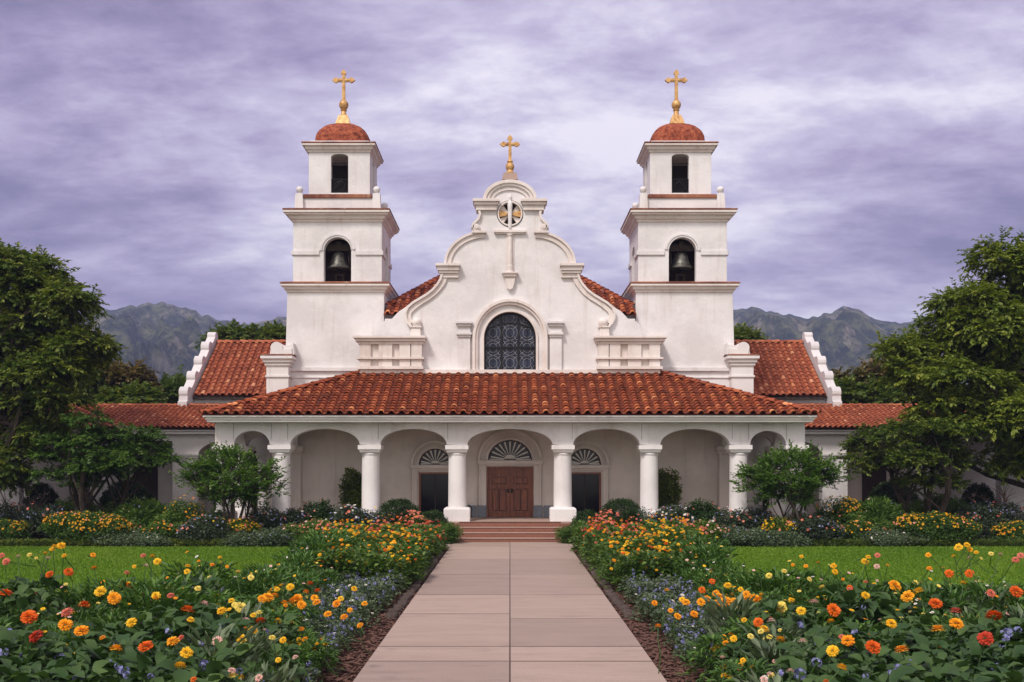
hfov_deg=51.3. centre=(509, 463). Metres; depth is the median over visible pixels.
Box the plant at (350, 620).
[332,586,363,635]
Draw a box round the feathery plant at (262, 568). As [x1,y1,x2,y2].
[241,562,292,592]
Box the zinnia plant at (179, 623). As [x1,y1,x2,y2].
[123,616,192,647]
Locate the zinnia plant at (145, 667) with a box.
[103,641,187,681]
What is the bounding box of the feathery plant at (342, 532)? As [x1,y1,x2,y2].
[301,528,356,543]
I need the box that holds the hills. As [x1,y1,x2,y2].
[52,302,968,384]
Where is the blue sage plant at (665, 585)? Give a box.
[656,580,678,593]
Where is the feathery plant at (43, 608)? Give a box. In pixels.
[19,607,67,629]
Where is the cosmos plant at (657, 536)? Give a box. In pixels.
[645,533,668,545]
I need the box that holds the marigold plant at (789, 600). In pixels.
[763,597,799,617]
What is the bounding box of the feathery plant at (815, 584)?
[789,578,841,593]
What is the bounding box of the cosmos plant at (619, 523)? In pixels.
[616,516,638,524]
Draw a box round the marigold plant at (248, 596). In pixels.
[235,593,259,608]
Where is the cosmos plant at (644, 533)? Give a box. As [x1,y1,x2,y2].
[631,524,656,536]
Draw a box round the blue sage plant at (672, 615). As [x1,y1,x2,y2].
[659,609,693,634]
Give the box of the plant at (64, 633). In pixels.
[45,607,101,645]
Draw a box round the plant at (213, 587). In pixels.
[178,560,225,599]
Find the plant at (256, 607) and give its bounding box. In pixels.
[212,600,270,633]
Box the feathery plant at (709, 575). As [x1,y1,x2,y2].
[692,569,733,595]
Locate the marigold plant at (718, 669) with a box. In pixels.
[702,633,757,681]
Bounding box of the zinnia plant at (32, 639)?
[0,630,62,681]
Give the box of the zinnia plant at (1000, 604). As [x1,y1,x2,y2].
[979,600,1023,624]
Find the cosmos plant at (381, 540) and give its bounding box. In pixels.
[375,529,398,543]
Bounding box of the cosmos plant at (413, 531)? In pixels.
[398,527,429,546]
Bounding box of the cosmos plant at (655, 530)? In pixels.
[651,524,668,532]
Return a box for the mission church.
[0,69,1023,538]
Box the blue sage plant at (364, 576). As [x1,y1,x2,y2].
[353,571,377,579]
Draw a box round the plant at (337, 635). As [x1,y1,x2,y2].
[311,594,351,654]
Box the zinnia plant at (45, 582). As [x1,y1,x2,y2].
[0,555,69,613]
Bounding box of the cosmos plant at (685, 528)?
[667,518,698,536]
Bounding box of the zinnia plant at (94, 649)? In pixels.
[63,631,156,678]
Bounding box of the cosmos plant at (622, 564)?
[609,552,647,588]
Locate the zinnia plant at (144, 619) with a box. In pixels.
[112,605,197,642]
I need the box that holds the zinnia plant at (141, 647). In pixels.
[118,636,181,681]
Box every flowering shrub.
[0,500,22,538]
[0,517,30,542]
[13,501,70,540]
[38,510,140,545]
[140,520,180,539]
[163,495,206,540]
[175,513,231,543]
[222,516,262,537]
[241,503,289,532]
[275,506,311,530]
[281,516,332,540]
[323,502,373,524]
[351,507,391,525]
[397,510,429,525]
[594,509,619,525]
[622,506,669,523]
[650,504,697,524]
[686,517,732,541]
[707,506,755,529]
[731,505,776,531]
[757,515,798,537]
[786,514,848,541]
[811,495,863,541]
[839,518,875,539]
[892,510,982,543]
[955,501,1013,539]
[987,501,1023,525]
[988,519,1023,539]
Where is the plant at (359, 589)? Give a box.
[346,579,390,611]
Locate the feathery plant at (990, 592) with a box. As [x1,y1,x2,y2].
[958,589,1022,617]
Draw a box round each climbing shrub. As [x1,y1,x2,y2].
[336,467,361,510]
[658,466,682,510]
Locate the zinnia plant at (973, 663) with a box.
[932,644,990,664]
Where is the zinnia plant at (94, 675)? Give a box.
[28,660,117,681]
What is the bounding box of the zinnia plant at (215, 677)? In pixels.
[143,661,224,681]
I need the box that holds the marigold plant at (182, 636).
[178,635,236,678]
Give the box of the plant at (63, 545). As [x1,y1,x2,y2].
[45,542,82,610]
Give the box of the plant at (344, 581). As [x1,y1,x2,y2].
[337,577,366,591]
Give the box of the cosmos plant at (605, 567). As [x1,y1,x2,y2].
[592,541,645,589]
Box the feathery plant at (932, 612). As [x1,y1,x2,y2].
[891,603,949,625]
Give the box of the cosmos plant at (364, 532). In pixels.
[352,527,375,536]
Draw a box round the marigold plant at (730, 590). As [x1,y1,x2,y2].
[701,582,752,628]
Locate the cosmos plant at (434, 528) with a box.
[431,521,442,546]
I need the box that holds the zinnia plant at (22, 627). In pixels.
[2,620,56,643]
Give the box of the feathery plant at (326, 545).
[285,538,335,568]
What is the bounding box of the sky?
[0,0,1023,324]
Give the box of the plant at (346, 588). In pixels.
[336,584,361,596]
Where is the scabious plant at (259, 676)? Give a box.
[255,674,272,681]
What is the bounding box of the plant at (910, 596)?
[860,590,930,628]
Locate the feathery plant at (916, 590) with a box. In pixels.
[890,587,942,622]
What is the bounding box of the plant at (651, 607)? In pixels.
[629,596,671,623]
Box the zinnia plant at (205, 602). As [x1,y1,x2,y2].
[182,600,217,632]
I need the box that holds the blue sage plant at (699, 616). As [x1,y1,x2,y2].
[691,606,720,631]
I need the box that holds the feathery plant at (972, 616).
[945,609,1007,627]
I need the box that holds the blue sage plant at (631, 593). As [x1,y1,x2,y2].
[626,581,655,601]
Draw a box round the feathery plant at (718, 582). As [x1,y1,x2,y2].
[716,576,757,591]
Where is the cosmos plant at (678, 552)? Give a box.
[658,542,703,574]
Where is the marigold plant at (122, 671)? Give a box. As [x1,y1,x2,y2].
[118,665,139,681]
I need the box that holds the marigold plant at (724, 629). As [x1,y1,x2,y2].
[711,616,758,659]
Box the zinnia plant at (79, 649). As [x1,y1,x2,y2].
[41,645,105,673]
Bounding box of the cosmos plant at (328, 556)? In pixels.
[311,546,359,582]
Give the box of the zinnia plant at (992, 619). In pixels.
[978,610,1023,662]
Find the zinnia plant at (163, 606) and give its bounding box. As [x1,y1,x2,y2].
[143,593,223,630]
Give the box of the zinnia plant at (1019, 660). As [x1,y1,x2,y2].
[1013,641,1023,666]
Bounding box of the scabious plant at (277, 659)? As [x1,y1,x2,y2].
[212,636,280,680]
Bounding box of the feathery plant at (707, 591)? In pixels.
[697,581,730,599]
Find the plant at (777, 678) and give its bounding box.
[730,657,801,681]
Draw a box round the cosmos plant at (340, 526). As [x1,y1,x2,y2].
[325,522,353,529]
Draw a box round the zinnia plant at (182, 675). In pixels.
[150,669,191,681]
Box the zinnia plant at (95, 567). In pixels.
[80,566,130,604]
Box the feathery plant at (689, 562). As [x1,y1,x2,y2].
[670,557,710,590]
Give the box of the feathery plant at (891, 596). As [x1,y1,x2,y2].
[871,564,940,605]
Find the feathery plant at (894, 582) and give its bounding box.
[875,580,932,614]
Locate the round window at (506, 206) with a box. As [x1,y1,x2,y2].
[497,204,522,223]
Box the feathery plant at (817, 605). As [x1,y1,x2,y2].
[782,595,844,624]
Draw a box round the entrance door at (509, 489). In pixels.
[487,467,532,516]
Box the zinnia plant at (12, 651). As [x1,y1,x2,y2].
[0,624,48,667]
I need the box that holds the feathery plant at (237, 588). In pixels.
[205,579,257,595]
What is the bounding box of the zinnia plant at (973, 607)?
[916,580,984,623]
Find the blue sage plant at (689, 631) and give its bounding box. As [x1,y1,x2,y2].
[670,624,704,644]
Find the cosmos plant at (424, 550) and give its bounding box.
[409,534,433,568]
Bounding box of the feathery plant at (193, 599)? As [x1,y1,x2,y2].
[152,586,229,615]
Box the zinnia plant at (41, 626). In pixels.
[0,624,43,643]
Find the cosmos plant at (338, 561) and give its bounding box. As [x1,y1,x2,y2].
[320,539,359,584]
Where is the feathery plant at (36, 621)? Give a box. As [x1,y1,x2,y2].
[6,613,54,627]
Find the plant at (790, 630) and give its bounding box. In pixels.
[735,617,808,667]
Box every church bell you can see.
[327,242,350,280]
[669,242,692,280]
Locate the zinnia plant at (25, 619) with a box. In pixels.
[20,610,62,664]
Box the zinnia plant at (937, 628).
[878,625,956,663]
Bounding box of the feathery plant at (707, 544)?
[686,540,722,559]
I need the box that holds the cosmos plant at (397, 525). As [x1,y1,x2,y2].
[383,519,400,527]
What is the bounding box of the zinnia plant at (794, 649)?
[774,641,851,678]
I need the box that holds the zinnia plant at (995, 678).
[981,668,1023,681]
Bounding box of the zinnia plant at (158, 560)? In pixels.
[141,554,181,607]
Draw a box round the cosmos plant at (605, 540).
[589,529,624,567]
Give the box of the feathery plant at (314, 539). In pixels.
[291,532,354,572]
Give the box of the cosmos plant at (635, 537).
[618,524,650,541]
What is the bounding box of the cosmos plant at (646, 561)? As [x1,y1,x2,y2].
[621,539,674,589]
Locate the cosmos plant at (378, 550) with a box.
[357,534,399,582]
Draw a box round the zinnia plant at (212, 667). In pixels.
[155,647,244,681]
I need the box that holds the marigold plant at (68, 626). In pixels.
[45,618,110,656]
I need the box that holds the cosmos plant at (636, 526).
[626,518,650,534]
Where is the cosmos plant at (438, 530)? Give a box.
[423,524,446,547]
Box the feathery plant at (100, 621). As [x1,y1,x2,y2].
[83,614,125,638]
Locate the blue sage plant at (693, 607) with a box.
[671,603,707,622]
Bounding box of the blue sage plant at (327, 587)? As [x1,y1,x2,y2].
[307,582,343,598]
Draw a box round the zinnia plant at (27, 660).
[11,651,38,679]
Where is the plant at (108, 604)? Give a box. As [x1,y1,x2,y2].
[80,590,133,619]
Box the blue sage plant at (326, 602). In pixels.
[304,594,342,619]
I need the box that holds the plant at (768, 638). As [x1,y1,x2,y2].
[737,625,798,676]
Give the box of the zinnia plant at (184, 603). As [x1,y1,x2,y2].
[149,587,202,614]
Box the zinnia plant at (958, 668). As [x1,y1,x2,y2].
[886,656,972,681]
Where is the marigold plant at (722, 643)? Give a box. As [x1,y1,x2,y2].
[696,618,754,681]
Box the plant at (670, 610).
[668,608,720,669]
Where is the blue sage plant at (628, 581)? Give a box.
[616,569,650,594]
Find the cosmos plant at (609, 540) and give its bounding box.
[605,531,633,572]
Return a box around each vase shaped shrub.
[168,441,292,532]
[729,439,858,529]
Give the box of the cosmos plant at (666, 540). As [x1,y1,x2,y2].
[651,532,673,550]
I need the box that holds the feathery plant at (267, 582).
[245,570,291,594]
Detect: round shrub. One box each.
[47,498,75,538]
[71,501,98,515]
[921,491,949,516]
[945,497,972,516]
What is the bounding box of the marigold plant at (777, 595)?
[759,587,788,610]
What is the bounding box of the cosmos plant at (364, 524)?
[358,518,372,529]
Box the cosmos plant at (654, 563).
[640,546,673,577]
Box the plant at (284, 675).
[242,655,310,681]
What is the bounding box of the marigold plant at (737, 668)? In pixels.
[717,655,780,681]
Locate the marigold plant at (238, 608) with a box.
[211,602,250,622]
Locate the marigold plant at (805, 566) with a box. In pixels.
[777,564,816,613]
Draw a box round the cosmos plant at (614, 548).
[594,536,634,578]
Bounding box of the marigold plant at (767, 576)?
[720,573,790,620]
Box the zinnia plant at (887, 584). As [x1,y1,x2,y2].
[881,580,926,594]
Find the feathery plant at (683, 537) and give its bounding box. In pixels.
[673,533,707,542]
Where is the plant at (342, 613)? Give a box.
[319,603,365,632]
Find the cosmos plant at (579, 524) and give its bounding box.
[569,517,598,546]
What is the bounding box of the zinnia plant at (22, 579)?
[0,553,64,605]
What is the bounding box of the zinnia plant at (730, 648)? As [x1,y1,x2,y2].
[717,641,769,681]
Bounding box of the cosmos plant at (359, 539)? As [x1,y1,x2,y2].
[348,528,365,544]
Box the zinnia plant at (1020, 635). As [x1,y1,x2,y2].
[1012,632,1023,640]
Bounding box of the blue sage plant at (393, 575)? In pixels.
[374,570,409,595]
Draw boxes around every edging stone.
[385,612,398,619]
[388,608,400,612]
[393,603,404,609]
[397,600,407,606]
[399,595,410,600]
[403,592,412,597]
[405,589,414,593]
[410,584,420,588]
[411,580,421,584]
[596,578,605,583]
[604,588,613,593]
[606,592,616,596]
[608,595,619,601]
[612,599,623,605]
[618,604,628,609]
[623,611,634,619]
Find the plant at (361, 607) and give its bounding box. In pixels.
[334,596,381,626]
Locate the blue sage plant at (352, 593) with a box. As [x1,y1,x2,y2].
[334,592,371,617]
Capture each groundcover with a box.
[89,528,176,546]
[220,526,297,546]
[434,520,464,543]
[553,519,587,542]
[720,526,814,546]
[855,527,929,546]
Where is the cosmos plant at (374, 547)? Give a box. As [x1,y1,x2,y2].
[355,543,400,583]
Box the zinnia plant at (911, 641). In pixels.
[867,626,951,651]
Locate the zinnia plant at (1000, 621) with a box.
[956,609,1015,638]
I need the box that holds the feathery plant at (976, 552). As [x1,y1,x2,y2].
[952,547,1008,600]
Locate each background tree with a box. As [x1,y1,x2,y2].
[30,370,113,402]
[92,378,168,405]
[93,357,164,392]
[156,372,185,405]
[164,364,186,381]
[193,318,259,349]
[237,319,285,339]
[734,322,768,339]
[830,365,875,383]
[834,372,914,405]
[851,355,911,400]
[886,358,965,403]
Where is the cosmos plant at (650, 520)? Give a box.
[639,515,659,524]
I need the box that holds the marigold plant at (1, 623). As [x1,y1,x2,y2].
[0,618,13,626]
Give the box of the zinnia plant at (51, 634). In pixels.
[16,630,97,663]
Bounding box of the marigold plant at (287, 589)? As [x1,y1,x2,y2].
[257,582,314,617]
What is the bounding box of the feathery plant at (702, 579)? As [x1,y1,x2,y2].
[691,569,720,589]
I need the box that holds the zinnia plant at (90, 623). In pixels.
[66,601,126,643]
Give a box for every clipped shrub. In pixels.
[21,482,59,533]
[97,479,152,512]
[375,498,421,523]
[417,509,448,525]
[570,508,601,525]
[598,497,645,525]
[867,479,921,509]
[961,482,998,510]
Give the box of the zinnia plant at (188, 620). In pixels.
[149,617,211,675]
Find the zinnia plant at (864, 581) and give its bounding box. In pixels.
[837,578,881,601]
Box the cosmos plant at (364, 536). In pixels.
[355,530,373,541]
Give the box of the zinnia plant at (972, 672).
[951,668,992,681]
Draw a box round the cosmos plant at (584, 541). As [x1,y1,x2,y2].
[579,526,598,555]
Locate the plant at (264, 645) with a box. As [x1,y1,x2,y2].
[211,628,281,668]
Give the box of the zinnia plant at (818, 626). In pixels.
[807,624,846,656]
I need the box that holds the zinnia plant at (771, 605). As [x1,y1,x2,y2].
[749,598,816,631]
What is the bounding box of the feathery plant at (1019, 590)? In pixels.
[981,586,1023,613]
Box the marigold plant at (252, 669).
[231,659,283,681]
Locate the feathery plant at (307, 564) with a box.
[285,559,322,583]
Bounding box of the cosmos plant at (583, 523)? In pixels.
[577,513,604,539]
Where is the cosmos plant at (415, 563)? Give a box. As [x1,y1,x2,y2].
[390,540,426,583]
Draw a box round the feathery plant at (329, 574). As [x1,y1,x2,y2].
[304,565,339,587]
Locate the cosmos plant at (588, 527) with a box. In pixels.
[574,522,605,553]
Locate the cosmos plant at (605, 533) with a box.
[581,524,611,562]
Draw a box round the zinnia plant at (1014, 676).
[982,663,1023,681]
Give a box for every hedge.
[0,537,310,546]
[711,537,1023,546]
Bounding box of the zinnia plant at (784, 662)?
[772,635,850,680]
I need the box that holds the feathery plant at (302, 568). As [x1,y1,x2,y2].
[270,563,306,590]
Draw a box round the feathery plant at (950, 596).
[895,577,971,623]
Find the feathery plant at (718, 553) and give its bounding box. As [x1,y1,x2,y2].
[678,533,739,581]
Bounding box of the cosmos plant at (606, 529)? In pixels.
[579,519,609,553]
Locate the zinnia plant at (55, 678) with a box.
[12,658,92,681]
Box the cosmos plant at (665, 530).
[656,520,684,535]
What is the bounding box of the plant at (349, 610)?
[304,607,352,664]
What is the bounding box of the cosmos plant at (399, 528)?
[384,518,409,533]
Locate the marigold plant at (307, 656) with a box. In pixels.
[273,618,324,680]
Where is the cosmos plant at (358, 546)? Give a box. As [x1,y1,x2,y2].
[339,538,361,574]
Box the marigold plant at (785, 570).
[774,563,813,605]
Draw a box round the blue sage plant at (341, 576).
[323,570,358,585]
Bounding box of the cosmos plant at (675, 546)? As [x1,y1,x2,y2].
[660,543,685,566]
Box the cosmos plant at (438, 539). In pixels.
[429,528,445,555]
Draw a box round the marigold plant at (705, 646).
[650,610,742,681]
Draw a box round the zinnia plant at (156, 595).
[126,592,178,630]
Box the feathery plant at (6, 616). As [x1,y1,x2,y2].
[0,614,13,622]
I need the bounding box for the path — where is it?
[353,542,666,681]
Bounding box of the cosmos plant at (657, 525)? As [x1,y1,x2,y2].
[641,514,667,528]
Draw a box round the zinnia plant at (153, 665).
[129,655,178,675]
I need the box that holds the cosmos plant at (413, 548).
[386,531,424,579]
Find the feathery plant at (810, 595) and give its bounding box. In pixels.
[785,584,861,619]
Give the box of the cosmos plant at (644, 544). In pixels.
[612,536,657,575]
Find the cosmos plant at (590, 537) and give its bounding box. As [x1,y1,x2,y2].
[576,531,613,567]
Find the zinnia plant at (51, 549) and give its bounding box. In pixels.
[36,544,82,609]
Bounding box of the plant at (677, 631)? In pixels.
[661,621,700,647]
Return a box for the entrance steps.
[458,522,560,541]
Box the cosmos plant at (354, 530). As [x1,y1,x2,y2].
[340,519,367,535]
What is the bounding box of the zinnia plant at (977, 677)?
[924,672,989,681]
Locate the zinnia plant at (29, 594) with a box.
[0,584,39,617]
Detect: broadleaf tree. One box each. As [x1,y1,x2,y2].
[0,238,127,498]
[864,225,1023,487]
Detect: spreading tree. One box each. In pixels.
[23,406,190,514]
[836,410,1003,515]
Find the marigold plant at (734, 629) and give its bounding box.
[713,614,779,670]
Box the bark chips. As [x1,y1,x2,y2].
[305,547,717,681]
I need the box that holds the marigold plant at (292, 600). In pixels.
[262,596,307,635]
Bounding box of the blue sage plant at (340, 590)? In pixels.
[320,586,349,611]
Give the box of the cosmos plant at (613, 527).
[606,520,628,530]
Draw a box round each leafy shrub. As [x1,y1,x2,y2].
[60,497,97,510]
[110,495,169,528]
[124,517,144,532]
[148,509,186,536]
[207,509,228,525]
[273,524,300,540]
[298,498,339,523]
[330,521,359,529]
[678,498,725,526]
[716,523,747,534]
[785,510,819,520]
[830,507,866,525]
[845,495,904,529]
[874,517,900,533]
[921,493,966,511]
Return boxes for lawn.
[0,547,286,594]
[718,547,1023,666]
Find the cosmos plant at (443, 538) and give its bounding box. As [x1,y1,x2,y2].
[423,526,448,549]
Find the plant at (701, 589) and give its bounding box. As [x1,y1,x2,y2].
[673,586,735,633]
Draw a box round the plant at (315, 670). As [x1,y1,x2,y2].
[271,622,370,681]
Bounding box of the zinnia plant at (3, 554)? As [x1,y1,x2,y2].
[0,553,15,588]
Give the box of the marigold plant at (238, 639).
[200,634,247,676]
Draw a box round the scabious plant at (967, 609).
[947,604,997,620]
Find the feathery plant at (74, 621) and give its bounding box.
[44,612,88,644]
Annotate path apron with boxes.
[442,543,579,548]
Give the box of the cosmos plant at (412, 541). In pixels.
[399,533,431,563]
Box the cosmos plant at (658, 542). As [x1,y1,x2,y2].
[625,537,664,550]
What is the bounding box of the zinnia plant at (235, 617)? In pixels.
[168,612,245,644]
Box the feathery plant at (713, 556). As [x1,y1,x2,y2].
[684,547,728,572]
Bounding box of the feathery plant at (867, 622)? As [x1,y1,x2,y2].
[827,605,886,640]
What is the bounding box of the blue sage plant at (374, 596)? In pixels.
[354,591,383,612]
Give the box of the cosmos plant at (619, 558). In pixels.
[605,542,645,583]
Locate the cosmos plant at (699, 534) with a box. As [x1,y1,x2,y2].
[680,527,711,542]
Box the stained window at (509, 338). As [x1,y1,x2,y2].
[484,312,535,369]
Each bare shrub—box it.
[0,483,50,510]
[966,479,1023,505]
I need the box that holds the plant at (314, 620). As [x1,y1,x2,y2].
[298,581,324,639]
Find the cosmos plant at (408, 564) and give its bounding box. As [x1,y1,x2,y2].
[380,546,417,587]
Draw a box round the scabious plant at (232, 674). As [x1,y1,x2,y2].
[220,667,279,681]
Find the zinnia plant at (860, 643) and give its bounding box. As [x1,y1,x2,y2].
[832,619,914,663]
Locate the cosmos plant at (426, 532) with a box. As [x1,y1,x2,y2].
[414,523,437,556]
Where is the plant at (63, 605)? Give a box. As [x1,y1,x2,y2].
[47,600,92,617]
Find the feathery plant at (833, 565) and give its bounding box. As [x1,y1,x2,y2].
[792,555,855,614]
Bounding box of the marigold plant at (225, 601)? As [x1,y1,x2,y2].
[195,588,244,612]
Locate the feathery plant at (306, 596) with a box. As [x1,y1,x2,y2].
[279,593,310,602]
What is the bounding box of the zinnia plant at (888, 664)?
[846,664,924,679]
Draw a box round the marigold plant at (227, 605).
[206,601,234,613]
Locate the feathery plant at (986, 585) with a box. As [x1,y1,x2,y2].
[958,576,1023,609]
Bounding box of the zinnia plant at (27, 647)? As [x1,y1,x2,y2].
[0,624,71,680]
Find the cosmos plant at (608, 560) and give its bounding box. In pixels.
[601,541,628,576]
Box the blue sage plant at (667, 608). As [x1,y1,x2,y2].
[653,600,692,624]
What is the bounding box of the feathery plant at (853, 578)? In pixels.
[814,564,871,606]
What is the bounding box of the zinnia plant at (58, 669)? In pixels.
[0,657,72,681]
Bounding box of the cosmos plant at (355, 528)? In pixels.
[334,518,361,529]
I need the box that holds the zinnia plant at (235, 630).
[182,617,253,651]
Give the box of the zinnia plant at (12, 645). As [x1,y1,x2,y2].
[0,643,17,663]
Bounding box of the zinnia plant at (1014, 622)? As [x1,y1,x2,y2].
[994,614,1023,643]
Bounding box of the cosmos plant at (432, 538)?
[422,530,441,556]
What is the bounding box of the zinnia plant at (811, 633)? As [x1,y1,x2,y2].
[793,621,852,658]
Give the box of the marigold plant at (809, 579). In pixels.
[784,577,820,605]
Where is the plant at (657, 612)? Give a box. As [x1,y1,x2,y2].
[648,602,693,630]
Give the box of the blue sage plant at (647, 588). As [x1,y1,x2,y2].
[623,579,661,603]
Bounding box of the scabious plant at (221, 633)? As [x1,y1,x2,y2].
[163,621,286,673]
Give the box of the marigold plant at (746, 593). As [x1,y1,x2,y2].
[719,590,774,618]
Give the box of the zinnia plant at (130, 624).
[98,617,171,651]
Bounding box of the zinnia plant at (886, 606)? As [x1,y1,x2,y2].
[808,584,897,627]
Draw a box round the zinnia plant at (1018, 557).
[986,552,1023,605]
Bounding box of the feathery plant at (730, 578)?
[719,569,779,594]
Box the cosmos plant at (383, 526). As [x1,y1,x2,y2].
[372,519,397,532]
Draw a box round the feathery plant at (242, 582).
[226,573,267,597]
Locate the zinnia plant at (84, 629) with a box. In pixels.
[47,625,113,664]
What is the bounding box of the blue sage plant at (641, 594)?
[632,587,661,607]
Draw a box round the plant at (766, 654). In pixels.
[735,628,809,677]
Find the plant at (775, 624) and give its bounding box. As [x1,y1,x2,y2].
[761,611,810,667]
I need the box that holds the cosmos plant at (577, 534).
[570,516,596,553]
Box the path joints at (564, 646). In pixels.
[510,605,651,681]
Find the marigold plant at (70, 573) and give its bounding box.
[63,568,80,593]
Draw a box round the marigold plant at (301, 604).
[253,600,320,638]
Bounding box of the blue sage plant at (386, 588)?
[359,581,394,608]
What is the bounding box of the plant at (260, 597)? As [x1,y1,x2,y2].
[258,595,266,602]
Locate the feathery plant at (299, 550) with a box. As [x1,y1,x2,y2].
[279,545,325,571]
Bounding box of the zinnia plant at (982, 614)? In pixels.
[980,611,1008,625]
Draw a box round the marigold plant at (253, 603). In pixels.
[244,575,288,609]
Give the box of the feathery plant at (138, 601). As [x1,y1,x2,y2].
[101,582,177,617]
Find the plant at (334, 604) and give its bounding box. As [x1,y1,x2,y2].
[312,599,370,656]
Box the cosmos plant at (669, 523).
[659,516,689,526]
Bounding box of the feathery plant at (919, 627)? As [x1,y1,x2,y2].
[882,617,934,637]
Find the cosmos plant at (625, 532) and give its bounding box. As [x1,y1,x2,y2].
[609,525,641,539]
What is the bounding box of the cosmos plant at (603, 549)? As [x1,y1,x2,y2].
[596,535,624,569]
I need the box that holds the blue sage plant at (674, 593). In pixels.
[663,584,698,599]
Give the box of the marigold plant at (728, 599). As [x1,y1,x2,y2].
[720,596,750,630]
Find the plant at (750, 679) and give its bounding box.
[721,655,793,681]
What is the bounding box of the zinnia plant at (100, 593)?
[82,586,137,625]
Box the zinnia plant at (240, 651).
[167,638,253,681]
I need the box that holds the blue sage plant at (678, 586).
[659,577,693,596]
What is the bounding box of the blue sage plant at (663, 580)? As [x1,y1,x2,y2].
[655,575,681,591]
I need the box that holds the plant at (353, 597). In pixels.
[330,595,369,622]
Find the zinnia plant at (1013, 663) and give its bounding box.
[1007,661,1023,671]
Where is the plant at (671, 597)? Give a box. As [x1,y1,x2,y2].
[640,587,681,618]
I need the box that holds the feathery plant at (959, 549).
[939,543,1009,611]
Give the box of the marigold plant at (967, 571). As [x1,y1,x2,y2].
[944,569,977,582]
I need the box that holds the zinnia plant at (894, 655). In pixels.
[876,650,950,664]
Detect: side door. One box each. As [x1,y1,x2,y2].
[419,472,447,516]
[572,472,600,515]
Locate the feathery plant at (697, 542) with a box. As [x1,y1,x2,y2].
[678,535,730,578]
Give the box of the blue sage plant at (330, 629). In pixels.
[322,623,355,644]
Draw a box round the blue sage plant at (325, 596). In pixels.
[304,590,338,610]
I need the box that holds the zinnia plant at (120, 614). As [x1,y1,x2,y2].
[113,611,170,631]
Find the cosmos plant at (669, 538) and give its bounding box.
[647,534,678,545]
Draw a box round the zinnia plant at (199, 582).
[156,564,221,611]
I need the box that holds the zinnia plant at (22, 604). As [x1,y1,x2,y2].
[0,594,51,624]
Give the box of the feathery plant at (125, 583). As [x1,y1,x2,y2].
[73,575,144,608]
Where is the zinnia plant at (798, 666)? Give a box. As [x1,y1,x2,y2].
[785,645,868,681]
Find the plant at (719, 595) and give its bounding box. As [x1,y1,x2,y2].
[697,593,728,632]
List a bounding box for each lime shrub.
[93,501,114,515]
[905,499,927,515]
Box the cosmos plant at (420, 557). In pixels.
[403,538,426,570]
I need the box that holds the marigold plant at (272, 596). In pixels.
[263,592,303,625]
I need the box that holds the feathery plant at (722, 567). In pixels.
[709,555,748,575]
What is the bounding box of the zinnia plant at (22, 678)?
[0,675,33,681]
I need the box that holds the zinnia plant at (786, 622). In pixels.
[780,603,844,657]
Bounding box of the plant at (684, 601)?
[672,595,719,654]
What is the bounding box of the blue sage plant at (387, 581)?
[364,577,400,602]
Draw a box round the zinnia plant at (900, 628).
[834,621,918,656]
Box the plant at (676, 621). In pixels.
[662,588,693,636]
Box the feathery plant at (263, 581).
[230,564,291,599]
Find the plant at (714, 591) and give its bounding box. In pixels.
[691,579,732,635]
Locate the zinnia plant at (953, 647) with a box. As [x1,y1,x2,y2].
[929,618,1014,668]
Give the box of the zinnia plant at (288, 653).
[240,635,304,681]
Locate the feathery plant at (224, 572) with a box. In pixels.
[160,551,238,594]
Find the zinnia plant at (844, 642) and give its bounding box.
[795,635,865,680]
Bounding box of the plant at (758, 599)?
[755,596,785,617]
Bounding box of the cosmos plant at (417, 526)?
[411,520,439,549]
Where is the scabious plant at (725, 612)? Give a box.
[700,589,772,651]
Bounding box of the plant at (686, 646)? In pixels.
[651,600,705,663]
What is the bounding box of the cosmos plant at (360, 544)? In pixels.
[342,541,371,547]
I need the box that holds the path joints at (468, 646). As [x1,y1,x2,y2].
[379,605,509,681]
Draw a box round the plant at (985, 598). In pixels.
[949,586,1010,614]
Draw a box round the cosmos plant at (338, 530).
[325,520,347,534]
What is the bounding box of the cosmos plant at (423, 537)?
[403,527,433,559]
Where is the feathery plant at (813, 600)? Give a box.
[794,599,845,636]
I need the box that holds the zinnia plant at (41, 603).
[0,585,64,619]
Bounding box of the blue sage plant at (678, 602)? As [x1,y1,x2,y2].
[668,594,707,617]
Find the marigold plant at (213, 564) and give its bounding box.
[210,556,247,606]
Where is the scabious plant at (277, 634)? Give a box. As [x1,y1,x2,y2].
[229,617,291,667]
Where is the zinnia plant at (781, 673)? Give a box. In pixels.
[760,663,846,681]
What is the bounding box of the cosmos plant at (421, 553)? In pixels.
[391,533,430,578]
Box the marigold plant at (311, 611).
[282,598,323,634]
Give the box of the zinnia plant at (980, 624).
[940,607,1001,658]
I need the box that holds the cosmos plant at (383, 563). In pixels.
[361,548,409,588]
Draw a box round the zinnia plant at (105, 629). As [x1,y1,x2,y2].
[93,626,112,646]
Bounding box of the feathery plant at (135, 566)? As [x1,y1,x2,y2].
[126,554,189,614]
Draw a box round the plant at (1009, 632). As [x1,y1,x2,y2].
[993,626,1022,667]
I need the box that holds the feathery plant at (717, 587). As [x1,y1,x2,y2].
[708,584,750,608]
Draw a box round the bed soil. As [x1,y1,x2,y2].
[22,536,1015,681]
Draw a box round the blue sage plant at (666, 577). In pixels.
[654,572,682,592]
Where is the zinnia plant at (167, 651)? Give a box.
[112,635,175,668]
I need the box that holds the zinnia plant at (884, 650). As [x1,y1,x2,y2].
[814,634,899,673]
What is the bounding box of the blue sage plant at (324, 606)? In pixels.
[305,600,332,625]
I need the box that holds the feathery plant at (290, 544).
[287,540,325,560]
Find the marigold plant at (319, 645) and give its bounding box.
[298,611,361,677]
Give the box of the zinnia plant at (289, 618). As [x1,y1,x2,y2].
[244,610,298,660]
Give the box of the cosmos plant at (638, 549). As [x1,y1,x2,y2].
[633,544,659,576]

